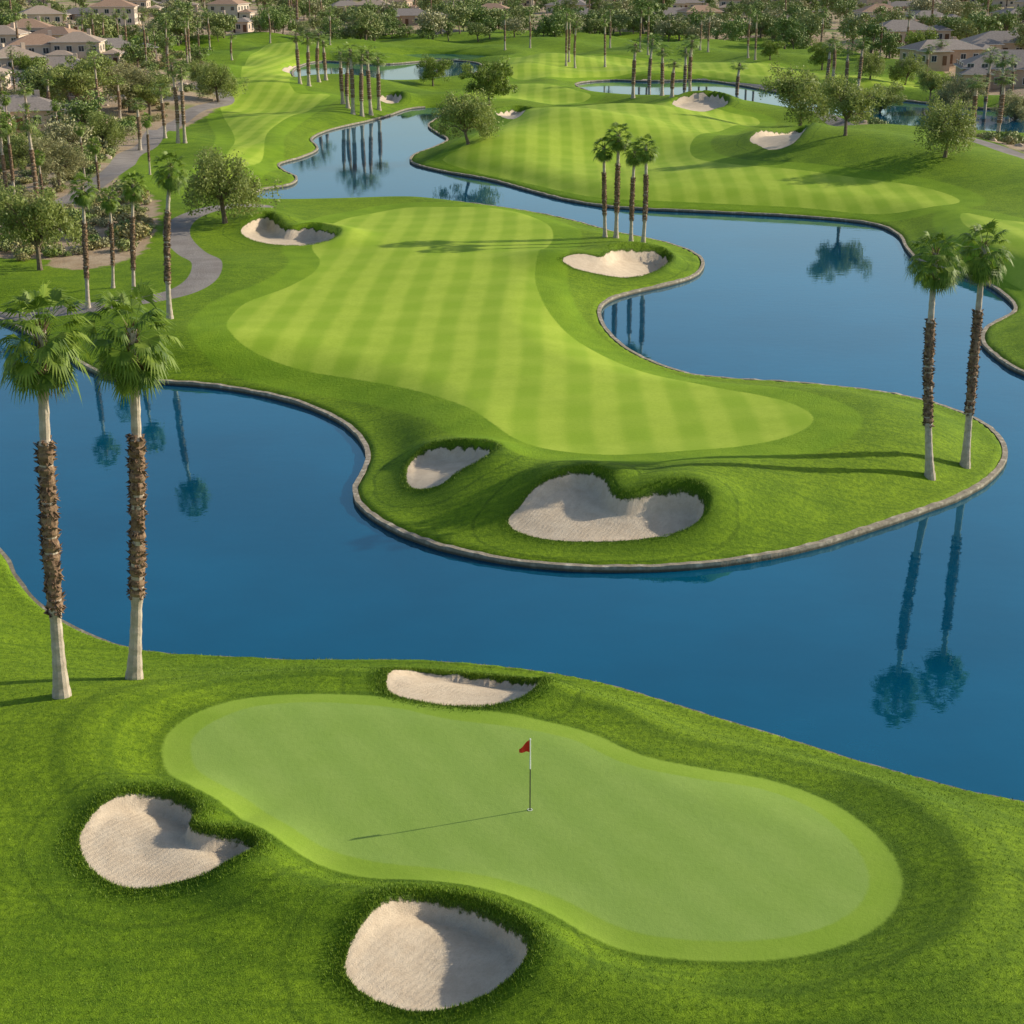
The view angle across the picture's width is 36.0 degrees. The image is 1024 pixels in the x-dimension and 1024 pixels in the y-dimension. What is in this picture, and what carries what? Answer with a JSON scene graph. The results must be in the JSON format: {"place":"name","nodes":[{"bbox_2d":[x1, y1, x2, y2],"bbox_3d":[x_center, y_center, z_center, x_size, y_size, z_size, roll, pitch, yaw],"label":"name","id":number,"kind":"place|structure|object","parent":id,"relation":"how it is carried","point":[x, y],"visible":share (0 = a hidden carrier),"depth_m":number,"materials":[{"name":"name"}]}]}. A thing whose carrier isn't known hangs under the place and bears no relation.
{"place":"outdoors","nodes":[
{"label":"outdoors","id":0,"kind":"place"},
{"bbox_2d":[0,0,1023,1023],"bbox_3d":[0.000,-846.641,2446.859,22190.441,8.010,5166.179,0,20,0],"label":"ground","id":1,"kind":"structure","parent":0,"point":[396,333],"depth_m":54.40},
{"bbox_2d":[0,112,16,193],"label":"palm tree","id":2,"kind":"object","parent":1,"relation":"on","point":[10,131],"visible":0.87,"depth_m":152.66,"materials":[{"name":"green plant"}]},
{"bbox_2d":[0,42,42,76],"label":"walls","id":3,"kind":"structure","parent":1,"relation":"on","point":[3,61],"depth_m":287.80,"materials":[{"name":"paint"}]},
{"bbox_2d":[0,46,46,72],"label":"roof","id":4,"kind":"structure","parent":3,"relation":"on","point":[3,54],"depth_m":289.50,"materials":[{"name":"beige tile"}]},
{"bbox_2d":[0,125,45,168],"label":"broadleaf tree","id":5,"kind":"object","parent":1,"relation":"on","point":[20,158],"visible":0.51,"depth_m":174.76,"materials":[{"name":"green plant"}]},
{"bbox_2d":[9,51,48,73],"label":"broadleaf tree","id":6,"kind":"object","parent":1,"relation":"on","point":[27,60],"visible":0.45,"depth_m":286.58,"materials":[{"name":"green plant"}]},
{"bbox_2d":[18,16,43,31],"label":"walls","id":7,"kind":"structure","parent":1,"relation":"on","point":[35,29],"depth_m":378.25,"materials":[{"name":"paint"}]},
{"bbox_2d":[7,18,53,27],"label":"roof","id":8,"kind":"structure","parent":7,"relation":"on","point":[21,23],"depth_m":379.13,"materials":[{"name":"tile"}]},
{"bbox_2d":[18,30,51,57],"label":"walls","id":9,"kind":"structure","parent":1,"relation":"on","point":[38,49],"depth_m":320.34,"materials":[{"name":"paint"}]},
{"bbox_2d":[7,34,55,45],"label":"roof","id":10,"kind":"structure","parent":9,"relation":"on","point":[35,39],"depth_m":320.91,"materials":[{"name":"tile"}]},
{"bbox_2d":[0,183,85,270],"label":"broadleaf tree","id":11,"kind":"object","parent":1,"relation":"on","point":[20,218],"visible":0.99,"depth_m":121.09,"materials":[{"name":"green plant"}]},
{"bbox_2d":[10,90,80,132],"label":"walls","id":12,"kind":"structure","parent":1,"relation":"on","point":[39,113],"depth_m":218.84,"materials":[{"name":"paint"}]},
{"bbox_2d":[0,94,91,112],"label":"roof","id":13,"kind":"structure","parent":12,"relation":"on","point":[40,103],"depth_m":219.07,"materials":[{"name":"grey tile"}]},
{"bbox_2d":[0,278,94,698],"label":"palm tree","id":14,"kind":"object","parent":1,"relation":"on","point":[45,370],"visible":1,"depth_m":48.50,"materials":[{"name":"green plant"}]},
{"bbox_2d":[23,3,78,29],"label":"walls","id":15,"kind":"structure","parent":1,"relation":"on","point":[51,16],"depth_m":463.91,"materials":[{"name":"paint"}]},
{"bbox_2d":[18,5,75,23],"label":"roof","id":16,"kind":"structure","parent":15,"relation":"on","point":[39,9],"depth_m":463.98,"materials":[{"name":"beige tile"}]},
{"bbox_2d":[22,131,91,185],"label":"broadleaf tree","id":17,"kind":"object","parent":1,"relation":"on","point":[67,165],"visible":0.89,"depth_m":158.26,"materials":[{"name":"green plant"}]},
{"bbox_2d":[52,24,69,37],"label":"walls","id":18,"kind":"structure","parent":1,"relation":"on","point":[67,26],"depth_m":369.76,"materials":[{"name":"paint"}]},
{"bbox_2d":[30,26,86,34],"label":"roof","id":19,"kind":"structure","parent":18,"relation":"on","point":[59,30],"depth_m":371.01,"materials":[{"name":"tile"}]},
{"bbox_2d":[27,52,115,99],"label":"broadleaf tree","id":20,"kind":"object","parent":1,"relation":"on","point":[82,76],"visible":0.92,"depth_m":232.27,"materials":[{"name":"green plant"}]},
{"bbox_2d":[0,132,156,261],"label":"desert shrubs","id":21,"kind":"object","parent":1,"relation":"on","point":[95,240],"visible":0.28,"depth_m":141.20,"materials":[{"name":"green plant"}]},
{"bbox_2d":[67,172,99,308],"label":"palm tree","id":22,"kind":"object","parent":1,"relation":"on","point":[84,200],"visible":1,"depth_m":108.41,"materials":[{"name":"green plant"}]},
{"bbox_2d":[47,29,123,66],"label":"walls","id":23,"kind":"structure","parent":1,"relation":"on","point":[74,45],"depth_m":320.95,"materials":[{"name":"paint"}]},
{"bbox_2d":[44,32,123,55],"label":"roof","id":24,"kind":"structure","parent":23,"relation":"on","point":[77,37],"depth_m":321.00,"materials":[{"name":"beige tile"}]},
{"bbox_2d":[86,137,101,191],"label":"palm tree","id":25,"kind":"object","parent":1,"relation":"on","point":[93,149],"visible":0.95,"depth_m":149.50,"materials":[{"name":"green plant"}]},
{"bbox_2d":[0,6,201,226],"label":"garden palms","id":26,"kind":"object","parent":1,"relation":"on","point":[26,126],"visible":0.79,"depth_m":240.81,"materials":[{"name":"green plant"}]},
{"bbox_2d":[0,24,213,190],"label":"garden trees","id":27,"kind":"object","parent":1,"relation":"on","point":[81,108],"visible":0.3,"depth_m":238.57,"materials":[{"name":"green plant"}]},
{"bbox_2d":[96,185,121,287],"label":"palm tree","id":28,"kind":"object","parent":1,"relation":"on","point":[109,205],"visible":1,"depth_m":114.21,"materials":[{"name":"green plant"}]},
{"bbox_2d":[77,0,140,25],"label":"walls","id":29,"kind":"structure","parent":1,"relation":"on","point":[132,15],"depth_m":495.20,"materials":[{"name":"paint"}]},
{"bbox_2d":[75,0,140,15],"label":"roof","id":30,"kind":"structure","parent":29,"relation":"on","point":[113,3],"depth_m":495.20,"materials":[{"name":"tile"}]},
{"bbox_2d":[0,48,221,257],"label":"desert shrubs","id":31,"kind":"object","parent":1,"relation":"on","point":[122,217],"visible":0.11,"depth_m":163.47,"materials":[{"name":"green plant"}]},
{"bbox_2d":[84,111,137,146],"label":"broadleaf tree","id":32,"kind":"object","parent":1,"relation":"on","point":[113,132],"visible":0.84,"depth_m":193.70,"materials":[{"name":"green plant"}]},
{"bbox_2d":[99,58,155,111],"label":"broadleaf tree","id":33,"kind":"object","parent":1,"relation":"on","point":[128,74],"visible":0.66,"depth_m":241.95,"materials":[{"name":"green plant"}]},
{"bbox_2d":[76,277,184,679],"bbox_3d":[-12.746,-0.702,52.507,3.610,14.234,3.530,5,20,-2],"label":"palm tree","id":34,"kind":"object","parent":1,"relation":"on","point":[130,372],"visible":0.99,"depth_m":50.84,"materials":[{"name":"green plant"}]},
{"bbox_2d":[120,169,146,289],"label":"palm tree","id":35,"kind":"object","parent":1,"relation":"on","point":[132,194],"visible":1,"depth_m":111.06,"materials":[{"name":"green plant"}]},
{"bbox_2d":[125,97,145,149],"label":"palm tree","id":36,"kind":"object","parent":1,"relation":"on","point":[137,108],"visible":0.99,"depth_m":195.59,"materials":[{"name":"green plant"}]},
{"bbox_2d":[140,112,152,174],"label":"palm tree","id":37,"kind":"object","parent":1,"relation":"on","point":[147,124],"visible":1,"depth_m":165.84,"materials":[{"name":"green plant"}]},
{"bbox_2d":[119,73,175,114],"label":"broadleaf tree","id":38,"kind":"object","parent":1,"relation":"on","point":[147,97],"visible":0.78,"depth_m":241.32,"materials":[{"name":"green plant"}]},
{"bbox_2d":[149,82,171,137],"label":"palm tree","id":39,"kind":"object","parent":1,"relation":"on","point":[160,92],"visible":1,"depth_m":203.15,"materials":[{"name":"green plant"}]},
{"bbox_2d":[151,150,190,318],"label":"palm tree","id":40,"kind":"object","parent":1,"relation":"on","point":[172,183],"visible":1,"depth_m":103.11,"materials":[{"name":"green plant"}]},
{"bbox_2d":[162,55,181,142],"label":"palm tree","id":41,"kind":"object","parent":1,"relation":"on","point":[176,103],"visible":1,"depth_m":199.13,"materials":[{"name":"green plant"}]},
{"bbox_2d":[171,60,191,142],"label":"palm tree","id":42,"kind":"object","parent":1,"relation":"on","point":[180,77],"visible":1,"depth_m":199.09,"materials":[{"name":"green plant"}]},
{"bbox_2d":[183,59,208,82],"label":"broadleaf tree","id":43,"kind":"object","parent":1,"relation":"on","point":[196,70],"visible":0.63,"depth_m":268.44,"materials":[{"name":"green plant"}]},
{"bbox_2d":[195,59,249,101],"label":"broadleaf tree","id":44,"kind":"object","parent":1,"relation":"on","point":[212,80],"visible":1,"depth_m":254.92,"materials":[{"name":"green plant"}]},
{"bbox_2d":[208,4,254,18],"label":"walls","id":45,"kind":"structure","parent":1,"relation":"on","point":[229,12],"depth_m":538.57,"materials":[{"name":"paint"}]},
{"bbox_2d":[205,0,255,12],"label":"roof","id":46,"kind":"structure","parent":45,"relation":"on","point":[227,2],"depth_m":538.55,"materials":[{"name":"tile"}]},
{"bbox_2d":[181,144,284,223],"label":"broadleaf tree","id":47,"kind":"object","parent":1,"relation":"on","point":[216,182],"visible":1,"depth_m":138.82,"materials":[{"name":"green plant"}]},
{"bbox_2d":[286,29,305,83],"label":"palm tree","id":48,"kind":"object","parent":1,"relation":"on","point":[295,40],"visible":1,"depth_m":274.04,"materials":[{"name":"green plant"}]},
{"bbox_2d":[297,32,316,85],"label":"palm tree","id":49,"kind":"object","parent":1,"relation":"on","point":[308,42],"visible":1,"depth_m":273.62,"materials":[{"name":"green plant"}]},
{"bbox_2d":[308,29,329,81],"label":"palm tree","id":50,"kind":"object","parent":1,"relation":"on","point":[319,35],"visible":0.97,"depth_m":281.57,"materials":[{"name":"green plant"}]},
{"bbox_2d":[331,47,348,103],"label":"palm tree","id":51,"kind":"object","parent":1,"relation":"on","point":[341,78],"visible":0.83,"depth_m":249.74,"materials":[{"name":"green plant"}]},
{"bbox_2d":[337,53,358,108],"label":"palm tree","id":52,"kind":"object","parent":1,"relation":"on","point":[347,78],"visible":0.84,"depth_m":246.31,"materials":[{"name":"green plant"}]},
{"bbox_2d":[338,41,359,114],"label":"palm tree","id":53,"kind":"object","parent":1,"relation":"on","point":[351,73],"visible":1,"depth_m":242.33,"materials":[{"name":"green plant"}]},
{"bbox_2d":[353,48,372,116],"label":"palm tree","id":54,"kind":"object","parent":1,"relation":"on","point":[361,61],"visible":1,"depth_m":242.77,"materials":[{"name":"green plant"}]},
{"bbox_2d":[357,45,380,115],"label":"palm tree","id":55,"kind":"object","parent":1,"relation":"on","point":[368,83],"visible":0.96,"depth_m":245.17,"materials":[{"name":"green plant"}]},
{"bbox_2d":[369,51,386,110],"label":"palm tree","id":56,"kind":"object","parent":1,"relation":"on","point":[378,63],"visible":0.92,"depth_m":251.47,"materials":[{"name":"green plant"}]},
{"bbox_2d":[416,53,452,85],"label":"broadleaf tree","id":57,"kind":"object","parent":1,"relation":"on","point":[430,73],"visible":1,"depth_m":295.63,"materials":[{"name":"green plant"}]},
{"bbox_2d":[0,0,904,58],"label":"tree belt","id":58,"kind":"object","parent":1,"relation":"on","point":[798,23],"visible":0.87,"depth_m":431.05,"materials":[{"name":"green plant"}]},
{"bbox_2d":[431,87,503,144],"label":"broadleaf tree","id":59,"kind":"object","parent":1,"relation":"on","point":[474,111],"visible":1,"depth_m":192.22,"materials":[{"name":"green plant"}]},
{"bbox_2d":[458,55,518,105],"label":"broadleaf tree","id":60,"kind":"object","parent":1,"relation":"on","point":[483,76],"visible":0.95,"depth_m":248.81,"materials":[{"name":"green plant"}]},
{"bbox_2d":[9,0,989,32],"bbox_3d":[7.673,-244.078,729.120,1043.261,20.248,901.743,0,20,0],"label":"distant palms","id":61,"kind":"object","parent":1,"relation":"on","point":[532,3],"visible":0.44,"depth_m":519.59,"materials":[{"name":"green plant"}]},
{"bbox_2d":[0,106,1007,572],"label":"stone lake edging","id":62,"kind":"object","parent":1,"relation":"on","point":[612,568],"visible":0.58,"depth_m":73.92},
{"bbox_2d":[0,210,1023,1023],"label":"rough grass","id":63,"kind":"structure","parent":1,"relation":"on","point":[200,820],"depth_m":42.12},
{"bbox_2d":[0,0,1023,48],"bbox_3d":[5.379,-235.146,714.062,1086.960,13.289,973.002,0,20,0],"label":"distant trees","id":64,"kind":"object","parent":1,"relation":"on","point":[984,23],"visible":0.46,"depth_m":527.40,"materials":[{"name":"green plant"}]},
{"bbox_2d":[0,548,1023,801],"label":"stone lake edging","id":65,"kind":"object","parent":1,"relation":"on","point":[16,576],"visible":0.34,"depth_m":60.12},
{"bbox_2d":[589,136,616,236],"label":"palm tree","id":66,"kind":"object","parent":1,"relation":"on","point":[600,156],"visible":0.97,"depth_m":134.74,"materials":[{"name":"green plant"}]},
{"bbox_2d":[605,122,632,237],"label":"palm tree","id":67,"kind":"object","parent":1,"relation":"on","point":[617,144],"visible":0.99,"depth_m":134.08,"materials":[{"name":"green plant"}]},
{"bbox_2d":[622,141,647,240],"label":"palm tree","id":68,"kind":"object","parent":1,"relation":"on","point":[631,161],"visible":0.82,"depth_m":133.31,"materials":[{"name":"green plant"}]},
{"bbox_2d":[622,38,647,98],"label":"palm tree","id":69,"kind":"object","parent":1,"relation":"on","point":[634,60],"visible":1,"depth_m":265.93,"materials":[{"name":"green plant"}]},
{"bbox_2d":[630,133,659,242],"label":"palm tree","id":70,"kind":"object","parent":1,"relation":"on","point":[645,157],"visible":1,"depth_m":131.22,"materials":[{"name":"green plant"}]},
{"bbox_2d":[643,33,662,93],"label":"palm tree","id":71,"kind":"object","parent":1,"relation":"on","point":[651,45],"visible":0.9,"depth_m":286.93,"materials":[{"name":"green plant"}]},
{"bbox_2d":[651,44,672,95],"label":"palm tree","id":72,"kind":"object","parent":1,"relation":"on","point":[662,54],"visible":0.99,"depth_m":266.42,"materials":[{"name":"green plant"}]},
{"bbox_2d":[681,35,701,90],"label":"palm tree","id":73,"kind":"object","parent":1,"relation":"on","point":[691,46],"visible":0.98,"depth_m":259.17,"materials":[{"name":"green plant"}]},
{"bbox_2d":[409,115,1023,375],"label":"stone lake edging","id":74,"kind":"object","parent":1,"relation":"on","point":[996,355],"visible":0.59,"depth_m":156.03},
{"bbox_2d":[759,37,785,59],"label":"broadleaf tree","id":75,"kind":"object","parent":1,"relation":"on","point":[768,45],"visible":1,"depth_m":353.09,"materials":[{"name":"green plant"}]},
{"bbox_2d":[575,79,998,109],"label":"stone lake edging","id":76,"kind":"object","parent":1,"relation":"on","point":[580,82],"visible":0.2,"depth_m":313.92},
{"bbox_2d":[757,61,831,125],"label":"broadleaf tree","id":77,"kind":"object","parent":1,"relation":"on","point":[785,88],"visible":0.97,"depth_m":228.43,"materials":[{"name":"green plant"}]},
{"bbox_2d":[807,38,845,69],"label":"broadleaf tree","id":78,"kind":"object","parent":1,"relation":"on","point":[820,53],"visible":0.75,"depth_m":339.18,"materials":[{"name":"green plant"}]},
{"bbox_2d":[818,72,888,135],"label":"broadleaf tree","id":79,"kind":"object","parent":1,"relation":"on","point":[851,102],"visible":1,"depth_m":176.05,"materials":[{"name":"green plant"}]},
{"bbox_2d":[853,37,870,90],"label":"palm tree","id":80,"kind":"object","parent":1,"relation":"on","point":[862,46],"visible":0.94,"depth_m":284.17,"materials":[{"name":"green plant"}]},
{"bbox_2d":[855,50,885,79],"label":"broadleaf tree","id":81,"kind":"object","parent":1,"relation":"on","point":[871,65],"visible":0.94,"depth_m":291.27,"materials":[{"name":"green plant"}]},
{"bbox_2d":[859,81,906,112],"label":"broadleaf tree","id":82,"kind":"object","parent":1,"relation":"on","point":[890,97],"visible":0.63,"depth_m":254.98,"materials":[{"name":"green plant"}]},
{"bbox_2d":[886,51,926,84],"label":"broadleaf tree","id":83,"kind":"object","parent":1,"relation":"on","point":[910,63],"visible":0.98,"depth_m":293.44,"materials":[{"name":"green plant"}]},
{"bbox_2d":[871,17,950,44],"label":"walls","id":84,"kind":"structure","parent":1,"relation":"on","point":[903,34],"depth_m":408.87,"materials":[{"name":"paint"}]},
{"bbox_2d":[876,20,953,31],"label":"roof","id":85,"kind":"structure","parent":84,"relation":"on","point":[898,25],"depth_m":409.71,"materials":[{"name":"grey tile"}]},
{"bbox_2d":[904,26,938,44],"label":"broadleaf tree","id":86,"kind":"object","parent":1,"relation":"on","point":[919,35],"visible":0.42,"depth_m":347.52,"materials":[{"name":"green plant"}]},
{"bbox_2d":[916,66,952,99],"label":"broadleaf tree","id":87,"kind":"object","parent":1,"relation":"on","point":[934,80],"visible":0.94,"depth_m":270.69,"materials":[{"name":"green plant"}]},
{"bbox_2d":[902,228,968,480],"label":"palm tree","id":88,"kind":"object","parent":1,"relation":"on","point":[934,274],"visible":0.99,"depth_m":73.70,"materials":[{"name":"green plant"}]},
{"bbox_2d":[849,112,1023,144],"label":"desert shrubs","id":89,"kind":"object","parent":1,"relation":"on","point":[1010,137],"visible":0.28,"depth_m":194.35,"materials":[{"name":"green plant"}]},
{"bbox_2d":[899,37,990,70],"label":"walls","id":90,"kind":"structure","parent":1,"relation":"on","point":[937,66],"depth_m":317.85,"materials":[{"name":"paint"}]},
{"bbox_2d":[897,39,998,51],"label":"roof","id":91,"kind":"structure","parent":90,"relation":"on","point":[956,44],"depth_m":320.85,"materials":[{"name":"grey tile"}]},
{"bbox_2d":[914,94,978,157],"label":"broadleaf tree","id":92,"kind":"object","parent":1,"relation":"on","point":[940,129],"visible":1,"depth_m":166.69,"materials":[{"name":"green plant"}]},
{"bbox_2d":[926,73,988,113],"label":"broadleaf tree","id":93,"kind":"object","parent":1,"relation":"on","point":[955,87],"visible":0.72,"depth_m":254.78,"materials":[{"name":"green plant"}]},
{"bbox_2d":[962,75,990,131],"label":"palm tree","id":94,"kind":"object","parent":1,"relation":"on","point":[977,85],"visible":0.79,"depth_m":211.95,"materials":[{"name":"green plant"}]},
{"bbox_2d":[952,219,1014,468],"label":"palm tree","id":95,"kind":"object","parent":1,"relation":"on","point":[981,268],"visible":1,"depth_m":75.65,"materials":[{"name":"green plant"}]},
{"bbox_2d":[953,49,1023,91],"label":"clubhouse","id":96,"kind":"structure","parent":1,"relation":"on","point":[967,68],"depth_m":292.01,"materials":[{"name":"paint"}]},
{"bbox_2d":[980,47,1001,109],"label":"palm tree","id":97,"kind":"object","parent":1,"relation":"on","point":[989,60],"visible":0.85,"depth_m":257.97,"materials":[{"name":"green plant"}]},
{"bbox_2d":[967,28,1023,49],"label":"walls","id":98,"kind":"structure","parent":1,"relation":"on","point":[1012,46],"depth_m":341.46,"materials":[{"name":"paint"}]},
{"bbox_2d":[960,31,1020,44],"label":"roof","id":99,"kind":"structure","parent":98,"relation":"on","point":[994,38],"depth_m":342.63,"materials":[{"name":"grey tile"}]},
{"bbox_2d":[990,68,1016,132],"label":"palm tree","id":100,"kind":"object","parent":1,"relation":"on","point":[1004,82],"visible":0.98,"depth_m":207.74,"materials":[{"name":"green plant"}]},
{"bbox_2d":[992,89,1023,121],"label":"broadleaf tree","id":101,"kind":"object","parent":1,"relation":"on","point":[1015,108],"visible":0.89,"depth_m":243.14,"materials":[{"name":"green plant"}]},
{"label":"walls","id":102,"kind":"object","parent":1,"relation":"on","visible":0},
{"bbox_2d":[20,56,115,70],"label":"roof","id":103,"kind":"structure","parent":102,"relation":"on","point":[53,61],"depth_m":292.70,"materials":[{"name":"grey tile"}]},
{"bbox_2d":[0,54,1023,800],"bbox_3d":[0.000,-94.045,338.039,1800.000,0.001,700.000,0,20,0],"label":"lake water","id":104,"kind":"structure","parent":0,"point":[898,648],"depth_m":69.07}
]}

